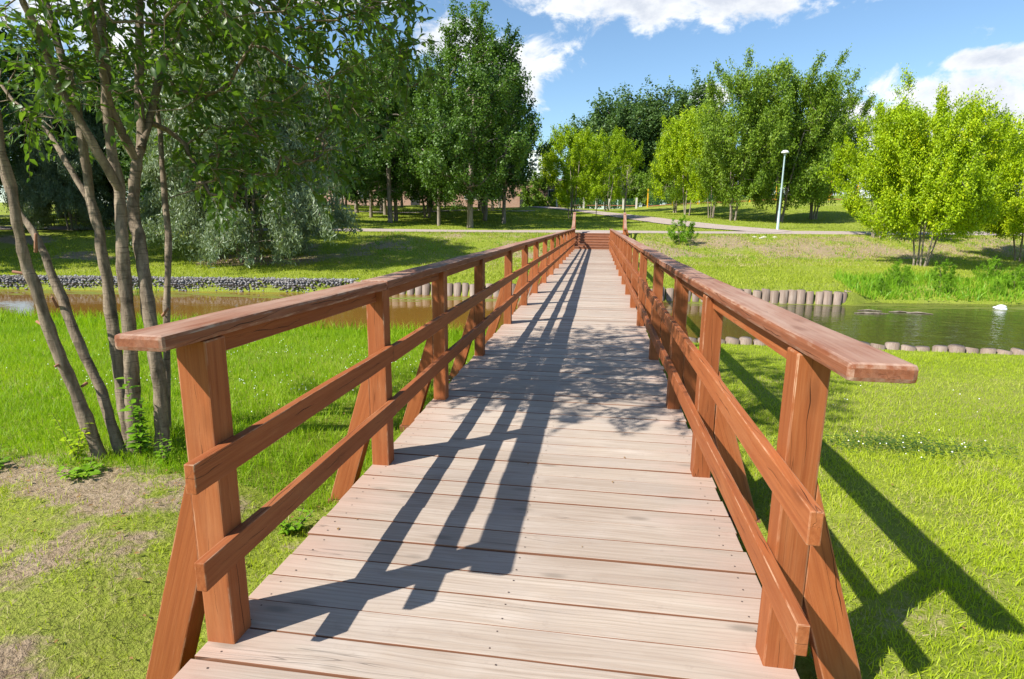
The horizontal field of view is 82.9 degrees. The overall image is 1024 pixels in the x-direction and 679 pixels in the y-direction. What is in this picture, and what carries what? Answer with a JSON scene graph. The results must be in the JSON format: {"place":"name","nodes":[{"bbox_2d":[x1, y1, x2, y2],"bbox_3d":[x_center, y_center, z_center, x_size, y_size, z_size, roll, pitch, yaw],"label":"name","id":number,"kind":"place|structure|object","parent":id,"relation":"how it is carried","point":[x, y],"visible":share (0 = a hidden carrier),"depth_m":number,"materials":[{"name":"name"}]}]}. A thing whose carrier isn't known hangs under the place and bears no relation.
{"place":"outdoors","nodes":[
{"label":"outdoors","id":0,"kind":"place"},
{"bbox_2d":[0,390,396,512],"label":"grass","id":1,"kind":"structure","parent":0,"point":[173,457],"depth_m":4.54,"materials":[{"name":"green plant"}]},
{"bbox_2d":[0,312,473,441],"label":"grass","id":2,"kind":"structure","parent":0,"point":[15,324],"depth_m":7.40,"materials":[{"name":"green plant"}]},
{"bbox_2d":[140,208,532,212],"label":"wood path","id":3,"kind":"structure","parent":0,"point":[436,211],"depth_m":61.71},
{"bbox_2d":[0,204,986,230],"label":"park grass","id":4,"kind":"structure","parent":0,"point":[536,212],"depth_m":50.73,"materials":[{"name":"green plant"}]},
{"bbox_2d":[0,226,1021,239],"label":"bank path","id":5,"kind":"structure","parent":0,"point":[620,231],"depth_m":37.39,"materials":[{"name":"grey concrete"}]},
{"bbox_2d":[0,195,1023,678],"bbox_3d":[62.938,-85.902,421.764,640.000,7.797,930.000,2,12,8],"label":"ground","id":6,"kind":"structure","parent":0,"point":[120,617],"depth_m":3.72,"materials":[{"name":"green plant"}]},
{"bbox_2d":[0,444,10,468],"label":"weed plant","id":7,"kind":"object","parent":6,"relation":"on","point":[4,460],"visible":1,"depth_m":4.00,"materials":[{"name":"green plant"}]},
{"bbox_2d":[1,105,20,126],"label":"broad tree","id":8,"kind":"object","parent":6,"relation":"on","point":[7,117],"visible":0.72,"depth_m":25.37,"materials":[{"name":"green plant"}]},
{"bbox_2d":[0,77,23,193],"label":"broad tree","id":9,"kind":"object","parent":6,"relation":"on","point":[13,158],"visible":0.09,"depth_m":35.78,"materials":[{"name":"green plant"}]},
{"bbox_2d":[0,18,110,226],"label":"broad tree","id":10,"kind":"object","parent":6,"relation":"on","point":[6,75],"visible":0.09,"depth_m":29.10,"materials":[{"name":"green plant"}]},
{"bbox_2d":[0,46,125,217],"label":"broad tree","id":11,"kind":"object","parent":6,"relation":"on","point":[75,77],"visible":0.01,"depth_m":36.34,"materials":[{"name":"green plant"}]},
{"bbox_2d":[0,75,128,230],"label":"willow tree","id":12,"kind":"object","parent":6,"relation":"on","point":[39,192],"visible":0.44,"depth_m":28.64,"materials":[{"name":"green plant"}]},
{"bbox_2d":[49,412,93,460],"bbox_3d":[-3.101,0.703,4.122,0.307,0.370,0.222,10,15,38],"label":"weed plant","id":13,"kind":"object","parent":6,"relation":"on","point":[81,445],"visible":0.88,"depth_m":4.11,"materials":[{"name":"green plant"}]},
{"bbox_2d":[56,456,103,479],"bbox_3d":[-2.886,0.887,3.882,0.252,0.107,0.284,-5,13,-24],"label":"weed plant","id":14,"kind":"object","parent":6,"relation":"on","point":[73,473],"visible":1,"depth_m":3.88,"materials":[{"name":"green plant"}]},
{"bbox_2d":[11,47,150,204],"bbox_3d":[-21.120,-11.223,32.426,9.374,9.952,11.108,7,13,29],"label":"broad tree","id":15,"kind":"object","parent":6,"relation":"on","point":[127,103],"visible":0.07,"depth_m":30.64,"materials":[{"name":"green plant"}]},
{"bbox_2d":[116,376,153,454],"bbox_3d":[-2.681,0.560,4.134,0.211,0.656,0.239,2,12,8],"label":"weed plant","id":16,"kind":"object","parent":6,"relation":"on","point":[138,435],"visible":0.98,"depth_m":4.14,"materials":[{"name":"green plant"}]},
{"bbox_2d":[152,430,173,464],"bbox_3d":[-2.474,0.783,4.078,0.142,0.246,0.189,2,12,8],"label":"weed plant","id":17,"kind":"object","parent":6,"relation":"on","point":[164,452],"visible":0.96,"depth_m":4.11,"materials":[{"name":"green plant"}]},
{"bbox_2d":[0,436,326,678],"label":"dry grass","id":18,"kind":"structure","parent":6,"relation":"on","point":[91,534],"depth_m":3.36,"materials":[{"name":"green plant"}]},
{"bbox_2d":[90,78,248,229],"bbox_3d":[-17.668,-9.979,31.969,8.887,7.962,7.500,-5,13,-23],"label":"broad tree","id":19,"kind":"object","parent":6,"relation":"on","point":[123,165],"visible":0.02,"depth_m":28.76,"materials":[{"name":"green plant"}]},
{"bbox_2d":[0,274,359,292],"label":"gabion wall","id":20,"kind":"structure","parent":6,"relation":"on","point":[7,279],"depth_m":19.42,"materials":[{"name":"stone"}]},
{"bbox_2d":[116,86,250,234],"bbox_3d":[-16.961,-8.826,29.167,7.998,7.166,6.750,3,12,13],"label":"broad tree","id":21,"kind":"object","parent":6,"relation":"on","point":[145,188],"visible":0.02,"depth_m":27.62,"materials":[{"name":"green plant"}]},
{"bbox_2d":[0,0,447,461],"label":"young tree","id":22,"kind":"object","parent":6,"relation":"on","point":[100,25],"visible":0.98,"depth_m":4.21,"materials":[{"name":"green plant"}]},
{"bbox_2d":[104,0,362,268],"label":"willow tree","id":23,"kind":"object","parent":6,"relation":"on","point":[307,215],"visible":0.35,"depth_m":22.40,"materials":[{"name":"green plant"}]},
{"bbox_2d":[1,336,470,494],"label":"tall grass","id":24,"kind":"structure","parent":6,"relation":"on","point":[235,413],"depth_m":5.62,"materials":[{"name":"green plant"}]},
{"bbox_2d":[0,304,499,342],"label":"tall grass","id":25,"kind":"structure","parent":6,"relation":"on","point":[454,333],"depth_m":11.03,"materials":[{"name":"green plant"}]},
{"bbox_2d":[222,63,346,222],"bbox_3d":[-16.320,-12.269,37.118,11.108,9.952,9.374,11,15,40],"label":"broad tree","id":26,"kind":"object","parent":6,"relation":"on","point":[340,164],"depth_m":36.89,"materials":[{"name":"green plant"}]},
{"bbox_2d":[277,508,313,533],"bbox_3d":[-1.364,1.135,3.571,0.178,0.162,0.263,11,15,41],"label":"weed plant","id":27,"kind":"object","parent":6,"relation":"on","point":[288,527],"visible":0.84,"depth_m":3.58,"materials":[{"name":"green plant"}]},
{"bbox_2d":[304,78,347,208],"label":"park tree","id":28,"kind":"object","parent":6,"relation":"on","point":[336,193],"visible":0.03,"depth_m":56.93,"materials":[{"name":"green plant"}]},
{"bbox_2d":[316,75,346,205],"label":"park tree","id":29,"kind":"object","parent":6,"relation":"on","point":[333,192],"depth_m":66.23,"materials":[{"name":"green plant"}]},
{"bbox_2d":[316,49,363,212],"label":"park tree","id":30,"kind":"object","parent":6,"relation":"on","point":[356,208],"visible":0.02,"depth_m":51.89,"materials":[{"name":"green plant"}]},
{"bbox_2d":[326,48,419,217],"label":"park tree","id":31,"kind":"object","parent":6,"relation":"on","point":[373,198],"visible":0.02,"depth_m":47.60,"materials":[{"name":"green plant"}]},
{"bbox_2d":[344,86,403,214],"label":"park tree","id":32,"kind":"object","parent":6,"relation":"on","point":[385,209],"depth_m":53.20,"materials":[{"name":"green plant"}]},
{"bbox_2d":[333,31,424,222],"bbox_3d":[-8.514,-14.855,40.930,7.670,13.244,7.433,-7,14,-34],"label":"park tree","id":33,"kind":"object","parent":6,"relation":"on","point":[370,170],"visible":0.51,"depth_m":39.97,"materials":[{"name":"green plant"}]},
{"bbox_2d":[347,30,429,220],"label":"park tree","id":34,"kind":"object","parent":6,"relation":"on","point":[384,175],"visible":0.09,"depth_m":41.98,"materials":[{"name":"green plant"}]},
{"bbox_2d":[410,92,431,211],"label":"park tree","id":35,"kind":"object","parent":6,"relation":"on","point":[425,197],"visible":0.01,"depth_m":59.08,"materials":[{"name":"green plant"}]},
{"bbox_2d":[391,68,467,217],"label":"park tree","id":36,"kind":"object","parent":6,"relation":"on","point":[431,203],"visible":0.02,"depth_m":49.63,"materials":[{"name":"green plant"}]},
{"bbox_2d":[403,34,467,225],"bbox_3d":[-5.079,-14.077,39.617,5.002,12.668,4.848,10,15,38],"label":"park tree","id":37,"kind":"object","parent":6,"relation":"on","point":[432,195],"visible":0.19,"depth_m":39.11,"materials":[{"name":"green plant"}]},
{"bbox_2d":[324,179,566,207],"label":"brick building","id":38,"kind":"structure","parent":6,"relation":"on","point":[516,202],"depth_m":88.84,"materials":[{"name":"brick"}]},
{"bbox_2d":[520,192,527,206],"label":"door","id":39,"kind":"structure","parent":38,"relation":"in","point":[521,201],"depth_m":88.21,"materials":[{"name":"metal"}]},
{"bbox_2d":[548,189,554,199],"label":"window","id":40,"kind":"structure","parent":38,"relation":"in","point":[549,190],"depth_m":87.37,"materials":[{"name":"glass"}]},
{"bbox_2d":[398,0,546,227],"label":"park tree","id":41,"kind":"object","parent":6,"relation":"on","point":[436,172],"visible":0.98,"depth_m":36.55,"materials":[{"name":"green plant"}]},
{"bbox_2d":[453,95,518,210],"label":"park tree","id":42,"kind":"object","parent":6,"relation":"on","point":[490,194],"depth_m":63.45,"materials":[{"name":"green plant"}]},
{"bbox_2d":[455,65,529,220],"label":"park tree","id":43,"kind":"object","parent":6,"relation":"on","point":[485,214],"visible":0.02,"depth_m":46.59,"materials":[{"name":"green plant"}]},
{"bbox_2d":[6,325,998,678],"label":"fallen leaves","id":44,"kind":"object","parent":6,"relation":"on","point":[178,517],"visible":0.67,"depth_m":3.58,"materials":[{"name":"brown plant"}]},
{"bbox_2d":[465,18,553,223],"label":"park tree","id":45,"kind":"object","parent":6,"relation":"on","point":[509,55],"visible":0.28,"depth_m":41.62,"materials":[{"name":"green plant"}]},
{"bbox_2d":[0,229,1023,301],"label":"bank grass","id":46,"kind":"structure","parent":6,"relation":"on","point":[698,268],"depth_m":25.66,"materials":[{"name":"green plant"}]},
{"bbox_2d":[114,228,918,678],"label":"footbridge","id":47,"kind":"object","parent":6,"relation":"on","point":[518,464],"visible":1,"depth_m":2.72,"materials":[{"name":"brown wood"}]},
{"bbox_2d":[498,128,539,207],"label":"park tree","id":48,"kind":"object","parent":6,"relation":"on","point":[516,185],"visible":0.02,"depth_m":79.34,"materials":[{"name":"green plant"}]},
{"bbox_2d":[528,150,546,178],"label":"apartment tower","id":49,"kind":"structure","parent":6,"relation":"on","point":[536,161],"depth_m":386.13,"materials":[{"name":"white concrete"}]},
{"bbox_2d":[516,170,561,206],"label":"bush","id":50,"kind":"object","parent":6,"relation":"on","point":[538,197],"visible":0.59,"depth_m":85.97,"materials":[{"name":"green plant"}]},
{"bbox_2d":[536,123,615,218],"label":"maple tree","id":51,"kind":"object","parent":6,"relation":"on","point":[577,178],"visible":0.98,"depth_m":51.67,"materials":[{"name":"green plant"}]},
{"bbox_2d":[567,186,598,208],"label":"bush","id":52,"kind":"object","parent":6,"relation":"on","point":[585,200],"visible":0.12,"depth_m":84.15,"materials":[{"name":"green plant"}]},
{"bbox_2d":[561,111,611,208],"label":"poplar tree","id":53,"kind":"object","parent":6,"relation":"on","point":[581,124],"visible":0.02,"depth_m":104.59,"materials":[{"name":"green plant"}]},
{"bbox_2d":[556,197,637,209],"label":"garden fence","id":54,"kind":"object","parent":6,"relation":"on","point":[622,205],"visible":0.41,"depth_m":80.75,"materials":[{"name":"concrete"}]},
{"bbox_2d":[571,212,628,249],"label":"wooden stairs","id":55,"kind":"structure","parent":6,"relation":"on","point":[594,240],"depth_m":35.41,"materials":[{"name":"brown wood"}]},
{"bbox_2d":[353,280,850,304],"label":"log wall","id":56,"kind":"structure","parent":6,"relation":"on","point":[795,296],"depth_m":17.85,"materials":[{"name":"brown wood"}]},
{"bbox_2d":[580,125,645,210],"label":"maple tree","id":57,"kind":"object","parent":6,"relation":"on","point":[616,139],"visible":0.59,"depth_m":68.65,"materials":[{"name":"green plant"}]},
{"bbox_2d":[586,174,641,208],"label":"bush","id":58,"kind":"object","parent":6,"relation":"on","point":[619,200],"visible":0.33,"depth_m":84.95,"materials":[{"name":"green plant"}]},
{"bbox_2d":[572,87,659,203],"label":"poplar tree","id":59,"kind":"object","parent":6,"relation":"on","point":[604,114],"visible":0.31,"depth_m":100.55,"materials":[{"name":"green plant"}]},
{"bbox_2d":[618,165,637,218],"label":"sapling","id":60,"kind":"object","parent":6,"relation":"on","point":[625,192],"visible":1,"depth_m":54.25,"materials":[{"name":"green plant"}]},
{"bbox_2d":[606,82,670,199],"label":"poplar tree","id":61,"kind":"object","parent":6,"relation":"on","point":[628,97],"visible":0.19,"depth_m":102.51,"materials":[{"name":"green plant"}]},
{"bbox_2d":[624,171,661,206],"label":"bush","id":62,"kind":"object","parent":6,"relation":"on","point":[642,197],"visible":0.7,"depth_m":83.38,"materials":[{"name":"green plant"}]},
{"bbox_2d":[624,75,691,204],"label":"poplar tree","id":63,"kind":"object","parent":6,"relation":"on","point":[654,108],"visible":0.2,"depth_m":100.61,"materials":[{"name":"green plant"}]},
{"bbox_2d":[642,121,693,212],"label":"ash tree","id":64,"kind":"object","parent":6,"relation":"on","point":[670,189],"visible":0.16,"depth_m":65.77,"materials":[{"name":"green plant"}]},
{"bbox_2d":[643,168,694,204],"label":"bush","id":65,"kind":"object","parent":6,"relation":"on","point":[665,190],"visible":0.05,"depth_m":84.74,"materials":[{"name":"green plant"}]},
{"bbox_2d":[318,231,1023,267],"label":"dry grass","id":66,"kind":"structure","parent":6,"relation":"on","point":[836,238],"depth_m":32.21,"materials":[{"name":"green plant"}]},
{"bbox_2d":[666,214,698,243],"bbox_3d":[9.628,-6.248,32.851,1.990,1.849,1.438,-11,16,-43],"label":"bush","id":67,"kind":"object","parent":6,"relation":"on","point":[689,233],"visible":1,"depth_m":32.77,"materials":[{"name":"green plant"}]},
{"bbox_2d":[649,101,719,215],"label":"maple tree","id":68,"kind":"object","parent":6,"relation":"on","point":[668,153],"visible":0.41,"depth_m":57.55,"materials":[{"name":"green plant"}]},
{"bbox_2d":[642,65,735,184],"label":"poplar tree","id":69,"kind":"object","parent":6,"relation":"on","point":[699,93],"visible":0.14,"depth_m":98.47,"materials":[{"name":"green plant"}]},
{"bbox_2d":[673,111,748,217],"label":"maple tree","id":70,"kind":"object","parent":6,"relation":"on","point":[701,195],"visible":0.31,"depth_m":53.47,"materials":[{"name":"green plant"}]},
{"bbox_2d":[699,89,738,201],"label":"poplar tree","id":71,"kind":"object","parent":6,"relation":"on","point":[722,110],"depth_m":104.16,"materials":[{"name":"green plant"}]},
{"bbox_2d":[683,44,799,220],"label":"ash tree","id":72,"kind":"object","parent":6,"relation":"on","point":[720,151],"visible":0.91,"depth_m":46.75,"materials":[{"name":"green plant"}]},
{"bbox_2d":[647,181,874,207],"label":"fence","id":73,"kind":"object","parent":6,"relation":"on","point":[662,203],"visible":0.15,"depth_m":79.13,"materials":[{"name":"yellow paint"}]},
{"bbox_2d":[776,150,788,229],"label":"street lamp","id":74,"kind":"object","parent":6,"relation":"on","point":[784,152],"visible":0.87,"depth_m":41.91,"materials":[{"name":"metal"}]},
{"bbox_2d":[733,43,861,221],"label":"ash tree","id":75,"kind":"object","parent":6,"relation":"on","point":[807,181],"visible":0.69,"depth_m":47.72,"materials":[{"name":"green plant"}]},
{"bbox_2d":[778,64,876,219],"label":"ash tree","id":76,"kind":"object","parent":6,"relation":"on","point":[850,99],"visible":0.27,"depth_m":50.21,"materials":[{"name":"green plant"}]},
{"bbox_2d":[689,336,1023,354],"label":"log wall","id":77,"kind":"structure","parent":6,"relation":"on","point":[952,348],"depth_m":9.89,"materials":[{"name":"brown wood"}]},
{"bbox_2d":[816,98,934,237],"bbox_3d":[23.348,-10.729,37.206,7.053,8.530,6.228,9,14,34],"label":"maple tree","id":78,"kind":"object","parent":6,"relation":"on","point":[850,187],"visible":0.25,"depth_m":37.73,"materials":[{"name":"green plant"}]},
{"bbox_2d":[872,276,891,291],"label":"weed clump","id":79,"kind":"object","parent":6,"relation":"on","point":[885,285],"visible":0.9,"depth_m":19.05,"materials":[{"name":"green plant"}]},
{"bbox_2d":[769,426,1017,463],"bbox_3d":[3.106,0.847,4.591,2.251,0.121,0.754,2,12,8],"label":"clover patch","id":80,"kind":"object","parent":6,"relation":"on","point":[919,443],"visible":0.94,"depth_m":4.58,"materials":[{"name":"green plant"}]},
{"bbox_2d":[883,258,912,278],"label":"weed clump","id":81,"kind":"object","parent":6,"relation":"on","point":[906,269],"visible":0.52,"depth_m":20.91,"materials":[{"name":"green plant"}]},
{"bbox_2d":[886,265,912,285],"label":"weed clump","id":82,"kind":"object","parent":6,"relation":"on","point":[897,273],"visible":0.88,"depth_m":19.70,"materials":[{"name":"green plant"}]},
{"bbox_2d":[829,267,1023,301],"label":"tall weeds","id":83,"kind":"object","parent":6,"relation":"on","point":[870,279],"visible":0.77,"depth_m":19.33,"materials":[{"name":"green plant"}]},
{"bbox_2d":[849,63,1023,266],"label":"maple tree","id":84,"kind":"object","parent":6,"relation":"on","point":[953,175],"visible":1,"depth_m":25.11,"materials":[{"name":"green plant"}]},
{"bbox_2d":[929,258,959,281],"bbox_3d":[15.401,-2.447,20.664,1.019,0.947,0.737,-6,13,-28],"label":"weed clump","id":85,"kind":"object","parent":6,"relation":"on","point":[951,274],"visible":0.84,"depth_m":20.59,"materials":[{"name":"green plant"}]},
{"bbox_2d":[932,274,957,291],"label":"weed clump","id":86,"kind":"object","parent":6,"relation":"on","point":[944,288],"visible":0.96,"depth_m":19.07,"materials":[{"name":"green plant"}]},
{"bbox_2d":[972,255,1005,278],"bbox_3d":[17.952,-2.666,21.666,0.789,1.015,1.092,0,12,-4],"label":"weed clump","id":87,"kind":"object","parent":6,"relation":"on","point":[991,266],"visible":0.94,"depth_m":21.59,"materials":[{"name":"green plant"}]},
{"bbox_2d":[963,103,1015,151],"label":"poplar tree","id":88,"kind":"object","parent":6,"relation":"on","point":[999,117],"visible":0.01,"depth_m":91.50,"materials":[{"name":"green plant"}]},
{"bbox_2d":[989,278,1006,294],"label":"weed clump","id":89,"kind":"object","parent":6,"relation":"on","point":[1002,287],"visible":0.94,"depth_m":18.92,"materials":[{"name":"green plant"}]},
{"bbox_2d":[974,127,1023,261],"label":"maple tree","id":90,"kind":"object","parent":6,"relation":"on","point":[1011,224],"visible":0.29,"depth_m":30.05,"materials":[{"name":"green plant"}]},
{"bbox_2d":[1002,263,1023,287],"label":"weed clump","id":91,"kind":"object","parent":6,"relation":"on","point":[1007,280],"visible":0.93,"depth_m":19.40,"materials":[{"name":"green plant"}]},
{"bbox_2d":[0,289,1023,352],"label":"water","id":92,"kind":"structure","parent":0,"point":[979,326],"depth_m":15.44,"materials":[{"name":"green liquid"}]},
{"bbox_2d":[992,305,1006,308],"bbox_3d":[14.461,-0.940,17.206,0.381,0.207,0.290,2,12,8],"label":"plastic bag","id":93,"kind":"object","parent":92,"relation":"on","point":[1000,307],"visible":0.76,"depth_m":17.10,"materials":[{"name":"white plastic"}]},
{"bbox_2d":[0,0,1023,208],"label":"sky","id":94,"kind":"structure","parent":0,"point":[572,49],"materials":[{"name":"blue"}]},
{"bbox_2d":[529,206,789,232],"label":"side path","id":95,"kind":"structure","parent":0,"point":[670,222],"depth_m":49.02,"materials":[{"name":"grey concrete"}]},
{"bbox_2d":[659,341,1023,459],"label":"grass","id":96,"kind":"structure","parent":0,"point":[991,358],"depth_m":6.31,"materials":[{"name":"green plant"}]},
{"bbox_2d":[833,385,985,457],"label":"clover flowers","id":97,"kind":"object","parent":96,"relation":"on","point":[903,435],"visible":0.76,"depth_m":4.57,"materials":[{"name":"white plant"}]},
{"bbox_2d":[664,369,1023,678],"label":"grass","id":98,"kind":"structure","parent":0,"point":[883,491],"depth_m":3.88,"materials":[{"name":"green plant"}]},
{"bbox_2d":[856,309,930,313],"bbox_3d":[10.579,-0.763,16.192,2.152,0.047,0.637,2,12,8],"label":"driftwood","id":99,"kind":"object","parent":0,"point":[884,313],"visible":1,"depth_m":16.15,"materials":[{"name":"wood"}]}
]}

